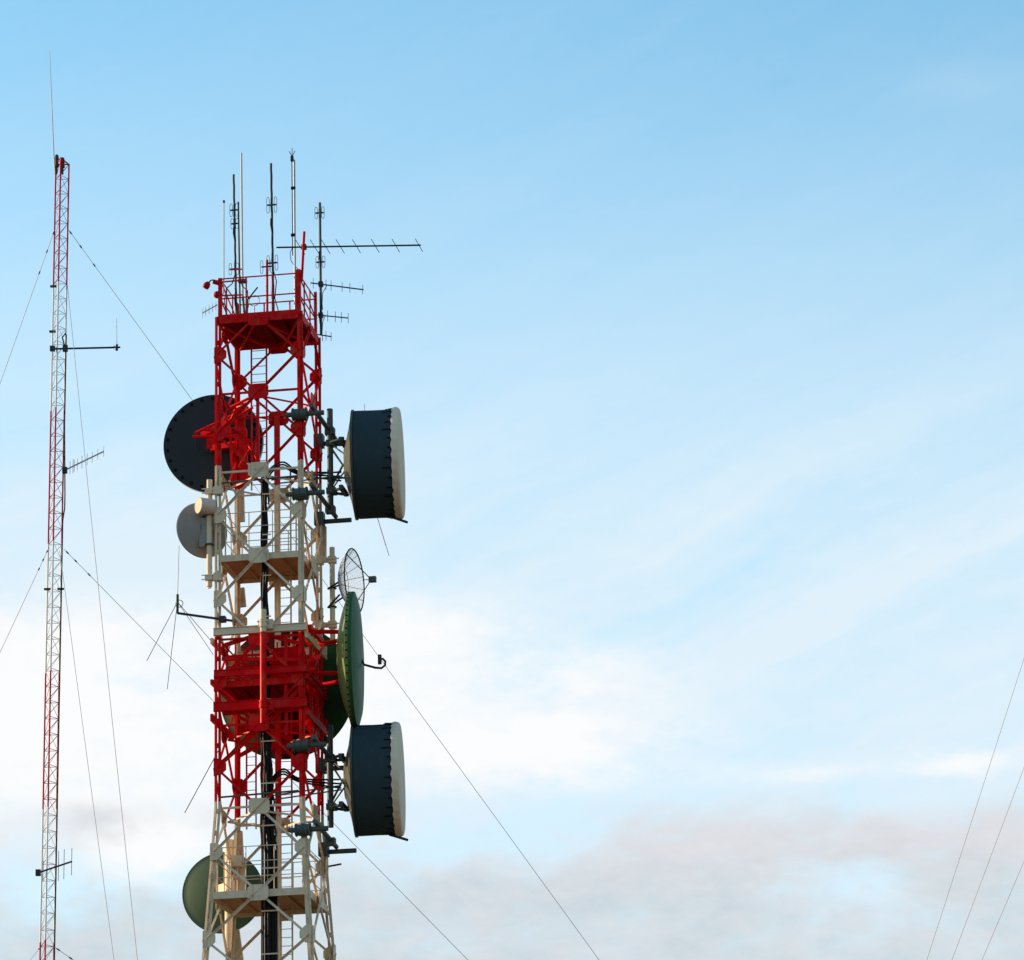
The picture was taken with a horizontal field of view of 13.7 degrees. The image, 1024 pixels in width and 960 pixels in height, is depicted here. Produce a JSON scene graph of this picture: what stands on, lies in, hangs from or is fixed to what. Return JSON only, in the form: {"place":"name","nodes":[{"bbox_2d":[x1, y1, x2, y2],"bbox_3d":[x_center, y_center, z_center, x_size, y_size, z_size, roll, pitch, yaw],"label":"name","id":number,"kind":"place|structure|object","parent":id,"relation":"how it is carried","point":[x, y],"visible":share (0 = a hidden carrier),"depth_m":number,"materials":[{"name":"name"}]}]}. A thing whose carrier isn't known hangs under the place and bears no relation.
{"place":"outdoors","nodes":[
{"label":"outdoors","id":0,"kind":"place"},
{"bbox_2d":[0,0,1023,959],"label":"sky","id":1,"kind":"structure","parent":0,"point":[700,356],"materials":[{"name":"blue"}]},
{"label":"ground","id":2,"kind":"structure","parent":0,"visible":0},
{"bbox_2d":[39,157,69,959],"bbox_3d":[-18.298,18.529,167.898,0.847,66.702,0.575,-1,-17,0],"label":"guyed mast","id":3,"kind":"object","parent":2,"relation":"on","point":[63,482],"visible":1,"depth_m":172.50,"materials":[{"name":"metal"}]},
{"bbox_2d":[0,550,47,651],"bbox_3d":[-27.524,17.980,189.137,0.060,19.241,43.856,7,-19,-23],"label":"guy wire","id":4,"kind":"object","parent":3,"relation":"attached to","point":[26,595],"visible":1,"depth_m":174.84,"materials":[{"name":"metal"}]},
{"bbox_2d":[0,230,54,382],"bbox_3d":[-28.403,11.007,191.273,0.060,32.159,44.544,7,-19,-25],"label":"guy wire","id":5,"kind":"object","parent":3,"relation":"attached to","point":[29,300],"visible":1,"depth_m":178.70,"materials":[{"name":"metal"}]},
{"bbox_2d":[49,51,54,173],"bbox_3d":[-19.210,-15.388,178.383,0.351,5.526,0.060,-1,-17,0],"label":"whip antenna","id":6,"kind":"object","parent":3,"relation":"attached to","point":[52,120],"visible":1,"depth_m":178.21,"materials":[{"name":"grey metal"}]},
{"bbox_2d":[35,849,71,880],"bbox_3d":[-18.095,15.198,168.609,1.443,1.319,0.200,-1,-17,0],"label":"yagi antenna","id":7,"kind":"object","parent":3,"relation":"attached to","point":[38,872],"visible":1,"depth_m":168.54,"materials":[{"name":"metal"}]},
{"bbox_2d":[54,154,58,173],"bbox_3d":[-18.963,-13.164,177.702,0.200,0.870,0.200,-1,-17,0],"label":"beacon lamp","id":8,"kind":"object","parent":3,"relation":"attached to","point":[56,165],"visible":1,"depth_m":177.63,"materials":[{"name":"metal"}]},
{"bbox_2d":[61,157,64,174],"bbox_3d":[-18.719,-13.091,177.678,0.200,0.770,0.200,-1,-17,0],"label":"beacon lamp","id":9,"kind":"object","parent":3,"relation":"attached to","point":[62,166],"visible":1,"depth_m":177.62,"materials":[{"name":"red glass"}]},
{"bbox_2d":[62,446,103,473],"bbox_3d":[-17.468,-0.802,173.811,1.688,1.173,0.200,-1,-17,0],"label":"yagi antenna","id":10,"kind":"object","parent":3,"relation":"attached to","point":[64,470],"visible":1,"depth_m":173.78,"materials":[{"name":"metal"}]},
{"bbox_2d":[50,318,119,351],"bbox_3d":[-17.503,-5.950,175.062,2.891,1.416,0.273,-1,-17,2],"label":"side arm antenna","id":11,"kind":"object","parent":3,"relation":"attached to","point":[65,348],"visible":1,"depth_m":174.82,"materials":[{"name":"metal"}]},
{"bbox_2d":[64,549,467,959],"bbox_3d":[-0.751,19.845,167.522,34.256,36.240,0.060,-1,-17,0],"label":"guy wire","id":12,"kind":"object","parent":3,"relation":"attached to","point":[272,761],"visible":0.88,"depth_m":170.19,"materials":[{"name":"metal"}]},
{"bbox_2d":[69,231,598,959],"bbox_3d":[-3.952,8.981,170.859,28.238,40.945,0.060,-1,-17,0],"label":"guy wire","id":13,"kind":"object","parent":3,"relation":"attached to","point":[341,605],"visible":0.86,"depth_m":171.00,"materials":[{"name":"metal"}]},
{"bbox_2d":[60,554,113,958],"bbox_3d":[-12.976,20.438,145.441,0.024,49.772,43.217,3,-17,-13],"label":"guy wire","id":14,"kind":"object","parent":2,"relation":"attached to","point":[87,761],"visible":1,"depth_m":160.75,"materials":[{"name":"metal"}]},
{"bbox_2d":[67,285,137,959],"bbox_3d":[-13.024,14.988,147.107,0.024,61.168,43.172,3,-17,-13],"label":"guy wire","id":15,"kind":"object","parent":2,"relation":"attached to","point":[102,630],"visible":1,"depth_m":158.97,"materials":[{"name":"metal"}]},
{"bbox_2d":[202,231,341,959],"bbox_3d":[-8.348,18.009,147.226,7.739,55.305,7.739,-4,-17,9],"label":"lattice tower","id":16,"kind":"structure","parent":2,"relation":"on","point":[285,688],"depth_m":150.30,"materials":[{"name":"metal"}]},
{"bbox_2d":[147,553,232,688],"bbox_3d":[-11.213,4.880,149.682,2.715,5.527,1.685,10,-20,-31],"label":"ground plane antenna","id":17,"kind":"object","parent":16,"relation":"attached to","point":[222,619],"visible":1,"depth_m":149.85,"materials":[{"name":"metal"}]},
{"bbox_2d":[176,479,226,588],"bbox_3d":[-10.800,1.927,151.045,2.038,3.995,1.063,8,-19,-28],"label":"dish antenna","id":18,"kind":"object","parent":16,"relation":"attached to","point":[195,526],"visible":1,"depth_m":151.01,"materials":[{"name":"beige paint"}]},
{"bbox_2d":[184,750,218,812],"bbox_3d":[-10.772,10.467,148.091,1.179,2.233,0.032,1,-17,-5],"label":"rod antenna","id":19,"kind":"object","parent":16,"relation":"attached to","point":[201,781],"visible":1,"depth_m":148.09,"materials":[{"name":"metal"}]},
{"bbox_2d":[202,303,217,317],"bbox_3d":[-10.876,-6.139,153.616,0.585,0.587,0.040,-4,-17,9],"label":"yagi antenna","id":20,"kind":"object","parent":16,"relation":"attached to","point":[212,307],"visible":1,"depth_m":153.61,"materials":[{"name":"metal"}]},
{"bbox_2d":[203,279,217,289],"bbox_3d":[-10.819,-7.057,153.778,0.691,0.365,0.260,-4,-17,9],"label":"obstruction light","id":21,"kind":"object","parent":16,"relation":"attached to","point":[206,285],"visible":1,"depth_m":153.71,"materials":[{"name":"metal"}]},
{"bbox_2d":[163,395,263,492],"bbox_3d":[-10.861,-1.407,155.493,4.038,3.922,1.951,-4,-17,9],"label":"dish antenna","id":22,"kind":"object","parent":16,"relation":"attached to","point":[189,448],"visible":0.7,"depth_m":155.80,"materials":[{"name":"metal"}]},
{"bbox_2d":[214,291,222,297],"bbox_3d":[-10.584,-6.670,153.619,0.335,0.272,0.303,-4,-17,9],"label":"obstruction light","id":23,"kind":"object","parent":16,"relation":"attached to","point":[216,293],"visible":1,"depth_m":153.51,"materials":[{"name":"red glass"}]},
{"bbox_2d":[182,839,260,949],"bbox_3d":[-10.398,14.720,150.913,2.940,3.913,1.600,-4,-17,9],"label":"dish antenna","id":24,"kind":"object","parent":16,"relation":"attached to","point":[194,891],"visible":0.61,"depth_m":151.50,"materials":[{"name":"beige paint"}]},
{"bbox_2d":[223,200,224,293],"bbox_3d":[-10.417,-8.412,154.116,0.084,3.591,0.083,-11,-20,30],"label":"whip antenna","id":25,"kind":"object","parent":16,"relation":"attached to","point":[223,244],"visible":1,"depth_m":154.12,"materials":[{"name":"metal"}]},
{"bbox_2d":[229,174,238,313],"bbox_3d":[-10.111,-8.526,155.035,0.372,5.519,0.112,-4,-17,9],"label":"dipole mast","id":26,"kind":"object","parent":16,"relation":"attached to","point":[234,210],"visible":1,"depth_m":155.12,"materials":[{"name":"metal"}]},
{"bbox_2d":[238,153,244,312],"bbox_3d":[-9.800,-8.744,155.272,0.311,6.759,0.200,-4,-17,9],"label":"pole antenna","id":27,"kind":"object","parent":16,"relation":"on","point":[243,302],"visible":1,"depth_m":155.29,"materials":[{"name":"metal"}]},
{"bbox_2d":[237,202,240,312],"bbox_3d":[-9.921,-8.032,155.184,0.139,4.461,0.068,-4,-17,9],"label":"whip antenna","id":28,"kind":"object","parent":27,"relation":"attached to","point":[239,257],"visible":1,"depth_m":155.22,"materials":[{"name":"metal"}]},
{"bbox_2d":[247,287,259,312],"bbox_3d":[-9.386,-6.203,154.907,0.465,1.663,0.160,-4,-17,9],"label":"loop antenna","id":29,"kind":"object","parent":16,"relation":"on","point":[250,297],"visible":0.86,"depth_m":155.01,"materials":[{"name":"metal"}]},
{"bbox_2d":[260,260,272,273],"bbox_3d":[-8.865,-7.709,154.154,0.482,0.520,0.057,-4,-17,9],"label":"folded dipole","id":30,"kind":"object","parent":16,"relation":"attached to","point":[270,266],"visible":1,"depth_m":154.14,"materials":[{"name":"metal"}]},
{"bbox_2d":[266,163,277,310],"bbox_3d":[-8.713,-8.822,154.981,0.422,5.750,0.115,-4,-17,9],"label":"dipole mast","id":31,"kind":"object","parent":16,"relation":"attached to","point":[270,204],"visible":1,"depth_m":155.09,"materials":[{"name":"metal"}]},
{"bbox_2d":[221,631,347,758],"bbox_3d":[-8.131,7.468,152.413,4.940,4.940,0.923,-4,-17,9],"label":"dish antenna","id":32,"kind":"object","parent":16,"relation":"attached to","point":[335,715],"visible":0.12,"depth_m":152.21,"materials":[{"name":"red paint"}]},
{"bbox_2d":[289,151,297,308],"bbox_3d":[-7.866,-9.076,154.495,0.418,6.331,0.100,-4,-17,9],"label":"sensor pole","id":33,"kind":"object","parent":16,"relation":"on","point":[293,188],"visible":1,"depth_m":154.56,"materials":[{"name":"metal"}]},
{"bbox_2d":[315,202,324,333],"bbox_3d":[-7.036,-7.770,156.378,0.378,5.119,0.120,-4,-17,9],"label":"dipole mast","id":34,"kind":"object","parent":16,"relation":"attached to","point":[320,261],"visible":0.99,"depth_m":156.42,"materials":[{"name":"metal"}]},
{"bbox_2d":[317,310,347,340],"bbox_3d":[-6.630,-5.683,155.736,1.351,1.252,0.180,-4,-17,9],"label":"yagi antenna","id":35,"kind":"object","parent":16,"relation":"attached to","point":[327,316],"visible":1,"depth_m":155.78,"materials":[{"name":"metal"}]},
{"bbox_2d":[310,281,363,309],"bbox_3d":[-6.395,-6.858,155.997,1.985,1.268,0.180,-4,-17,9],"label":"yagi antenna","id":36,"kind":"object","parent":16,"relation":"attached to","point":[319,283],"visible":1,"depth_m":156.05,"materials":[{"name":"metal"}]},
{"bbox_2d":[315,547,376,639],"bbox_3d":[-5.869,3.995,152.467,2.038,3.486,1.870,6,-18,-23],"label":"dish","id":37,"kind":"object","parent":16,"relation":"attached to","point":[331,560],"visible":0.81,"depth_m":152.71,"materials":[{"name":"metal"}]},
{"bbox_2d":[285,403,407,526],"bbox_3d":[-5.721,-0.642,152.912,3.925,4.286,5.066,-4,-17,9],"label":"drum dish","id":38,"kind":"object","parent":16,"relation":"attached to","point":[372,445],"visible":1,"depth_m":151.68,"materials":[{"name":"blue metal"}]},
{"bbox_2d":[307,591,385,725],"bbox_3d":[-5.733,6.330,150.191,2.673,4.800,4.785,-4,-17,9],"label":"dish antenna","id":39,"kind":"object","parent":16,"relation":"attached to","point":[351,664],"visible":1,"depth_m":148.86,"materials":[{"name":"metal"}]},
{"bbox_2d":[286,722,407,856],"bbox_3d":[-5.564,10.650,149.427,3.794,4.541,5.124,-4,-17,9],"label":"drum dish","id":40,"kind":"object","parent":16,"relation":"attached to","point":[372,768],"visible":1,"depth_m":148.29,"materials":[{"name":"blue metal"}]},
{"bbox_2d":[276,238,422,253],"bbox_3d":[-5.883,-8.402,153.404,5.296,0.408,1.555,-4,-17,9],"label":"yagi antenna","id":41,"kind":"object","parent":16,"relation":"attached to","point":[355,245],"visible":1,"depth_m":153.36,"materials":[{"name":"metal"}]},
{"bbox_2d":[333,404,388,554],"bbox_3d":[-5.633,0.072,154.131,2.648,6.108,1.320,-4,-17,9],"label":"ground plane antenna","id":42,"kind":"object","parent":16,"relation":"attached to","point":[377,518],"visible":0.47,"depth_m":153.97,"materials":[{"name":"metal"}]},
{"bbox_3d":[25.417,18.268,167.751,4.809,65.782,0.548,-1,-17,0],"label":"guyed mast","id":43,"kind":"object","parent":2,"relation":"on","visible":0},
{"bbox_2d":[927,659,1023,958],"bbox_3d":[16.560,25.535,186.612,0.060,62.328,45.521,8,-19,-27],"label":"guy wire","id":44,"kind":"object","parent":43,"relation":"attached to","point":[975,808],"visible":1,"depth_m":183.26,"materials":[{"name":"metal"}]},
{"bbox_2d":[952,768,1023,958],"bbox_3d":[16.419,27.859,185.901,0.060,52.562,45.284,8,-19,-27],"label":"guy wire","id":45,"kind":"object","parent":43,"relation":"attached to","point":[989,859],"visible":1,"depth_m":181.38,"materials":[{"name":"metal"}]},
{"bbox_2d":[982,862,1023,958],"bbox_3d":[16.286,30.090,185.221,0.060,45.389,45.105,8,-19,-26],"label":"guy wire","id":46,"kind":"object","parent":43,"relation":"attached to","point":[1003,909],"visible":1,"depth_m":179.64,"materials":[{"name":"metal"}]}
]}

